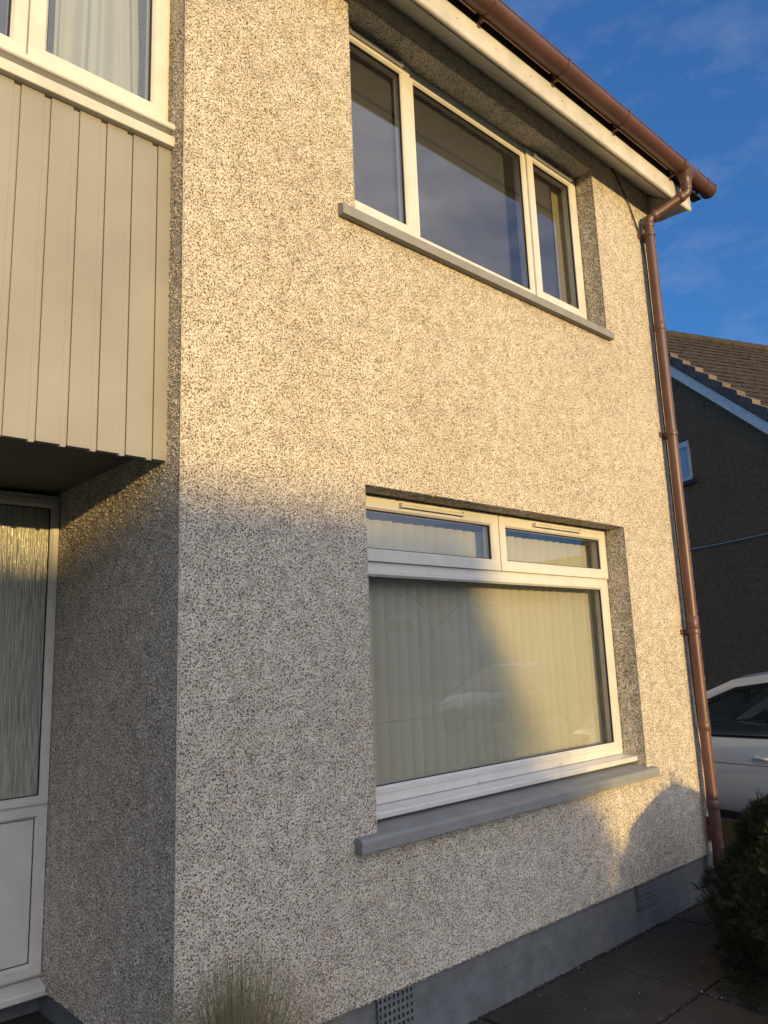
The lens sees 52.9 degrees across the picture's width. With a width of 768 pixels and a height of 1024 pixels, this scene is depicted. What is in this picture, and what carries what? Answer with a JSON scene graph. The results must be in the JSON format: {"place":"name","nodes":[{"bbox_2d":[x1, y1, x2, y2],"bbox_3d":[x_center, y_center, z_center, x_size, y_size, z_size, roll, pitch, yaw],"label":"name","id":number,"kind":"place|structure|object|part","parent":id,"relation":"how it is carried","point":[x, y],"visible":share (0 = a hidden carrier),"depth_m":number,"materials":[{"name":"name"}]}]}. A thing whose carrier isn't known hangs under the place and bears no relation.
{"place":"outdoors","nodes":[
{"label":"outdoors","id":0,"kind":"place"},
{"bbox_2d":[472,873,767,1023],"bbox_3d":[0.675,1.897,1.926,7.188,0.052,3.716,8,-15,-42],"label":"path","id":1,"kind":"structure","parent":0,"point":[599,992],"depth_m":3.48,"materials":[{"name":"grey concrete"}]},
{"bbox_2d":[139,934,409,1023],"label":"ornamental grass","id":2,"kind":"object","parent":1,"relation":"on","point":[234,1014],"depth_m":2.21,"materials":[{"name":"green plant"}]},
{"bbox_2d":[469,898,767,1023],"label":"moss","id":3,"kind":"object","parent":1,"relation":"on","point":[561,975],"visible":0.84,"depth_m":3.63,"materials":[{"name":"green plant"}]},
{"bbox_2d":[509,906,763,1021],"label":"gravel chips","id":4,"kind":"object","parent":1,"relation":"on","point":[689,985],"visible":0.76,"depth_m":3.44,"materials":[{"name":"grey gravel"}]},
{"bbox_2d":[689,788,767,1012],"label":"yew bush","id":5,"kind":"object","parent":1,"relation":"on","point":[743,851],"visible":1,"depth_m":3.64,"materials":[{"name":"green plant"}]},
{"bbox_2d":[501,0,767,344],"label":"sky","id":6,"kind":"structure","parent":0,"point":[694,72],"materials":[{"name":"blue"}]},
{"bbox_2d":[666,330,767,690],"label":"neighbour house","id":7,"kind":"structure","parent":0,"point":[720,391],"depth_m":13.07,"materials":[{"name":"grey tile"}]},
{"bbox_2d":[678,437,696,486],"bbox_3d":[5.279,-0.842,14.143,0.080,0.860,1.090,2,-12,-22],"label":"window","id":8,"kind":"structure","parent":7,"relation":"in","point":[684,449],"depth_m":13.82,"materials":[{"name":"glass"}]},
{"bbox_2d":[721,817,767,873],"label":"driveway","id":9,"kind":"structure","parent":0,"point":[728,833],"depth_m":7.20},
{"bbox_2d":[706,671,767,818],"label":"parked car","id":10,"kind":"object","parent":9,"relation":"on","point":[738,712],"visible":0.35,"depth_m":6.47,"materials":[{"name":"painted metal"},{"name":"glass"},{"name":"rubber"}]},
{"bbox_3d":[3.890,1.644,6.605,1.649,0.450,2.640,5,-13,-33],"label":"side window","id":11,"kind":"part","parent":10,"relation":"part of","materials":[{"name":"black glass"}]},
{"bbox_3d":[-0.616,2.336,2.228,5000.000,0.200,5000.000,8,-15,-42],"label":"ground","id":12,"kind":"structure","parent":0,"visible":0},
{"bbox_2d":[0,0,726,1023],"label":"house","id":13,"kind":"structure","parent":12,"relation":"on","point":[258,362],"depth_m":3.17,"materials":[{"name":"pebbledash render"},{"name":"pvc"},{"name":"glass"}]},
{"bbox_2d":[54,0,62,57],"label":"curtain","id":14,"kind":"object","parent":13,"relation":"hanging from","point":[58,22],"visible":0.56,"depth_m":2.94,"materials":[{"name":"fabric"}]},
{"bbox_2d":[0,0,174,134],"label":"window","id":15,"kind":"structure","parent":13,"relation":"in","point":[24,43],"depth_m":2.83,"materials":[{"name":"plastic"}]},
{"bbox_2d":[52,0,139,96],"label":"curtain","id":16,"kind":"object","parent":13,"relation":"hanging from","point":[100,38],"visible":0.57,"depth_m":3.08,"materials":[{"name":"fabric"}]},
{"bbox_2d":[350,51,511,280],"bbox_3d":[0.238,-1.860,4.282,1.420,1.020,0.011,8,-15,-42],"label":"net curtain","id":17,"kind":"object","parent":13,"relation":"hanging from","point":[461,195],"visible":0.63,"depth_m":4.35,"materials":[{"name":"white fabric"}]},
{"bbox_2d":[349,26,586,318],"bbox_3d":[0.519,-1.844,4.470,2.121,1.062,0.109,8,-15,-42],"label":"window","id":18,"kind":"structure","parent":13,"relation":"in","point":[406,83],"depth_m":4.61,"materials":[{"name":"plastic"}]},
{"bbox_2d":[366,518,602,784],"bbox_3d":[0.538,0.672,4.064,2.078,1.307,0.062,8,-15,-42],"label":"vertical blind","id":19,"kind":"object","parent":13,"relation":"hanging from","point":[466,675],"visible":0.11,"depth_m":3.96,"materials":[{"name":"fabric"}]},
{"bbox_2d":[366,494,637,819],"bbox_3d":[0.625,0.681,3.963,2.096,1.370,0.158,8,-15,-42],"label":"window","id":20,"kind":"structure","parent":13,"relation":"in","point":[401,797],"depth_m":3.96,"materials":[{"name":"plastic"}]},
{"bbox_2d":[533,171,557,298],"bbox_3d":[1.005,-1.756,4.984,0.330,1.020,0.010,8,-15,-42],"label":"net curtain","id":21,"kind":"object","parent":13,"relation":"hanging from","point":[546,239],"visible":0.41,"depth_m":5.04,"materials":[{"name":"white fabric"}]},
{"bbox_2d":[550,184,570,304],"bbox_3d":[1.197,-1.724,5.194,0.130,1.020,0.028,8,-15,-42],"label":"curtain","id":22,"kind":"object","parent":13,"relation":"hanging from","point":[561,261],"visible":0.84,"depth_m":5.20,"materials":[{"name":"white fabric"}]}
]}

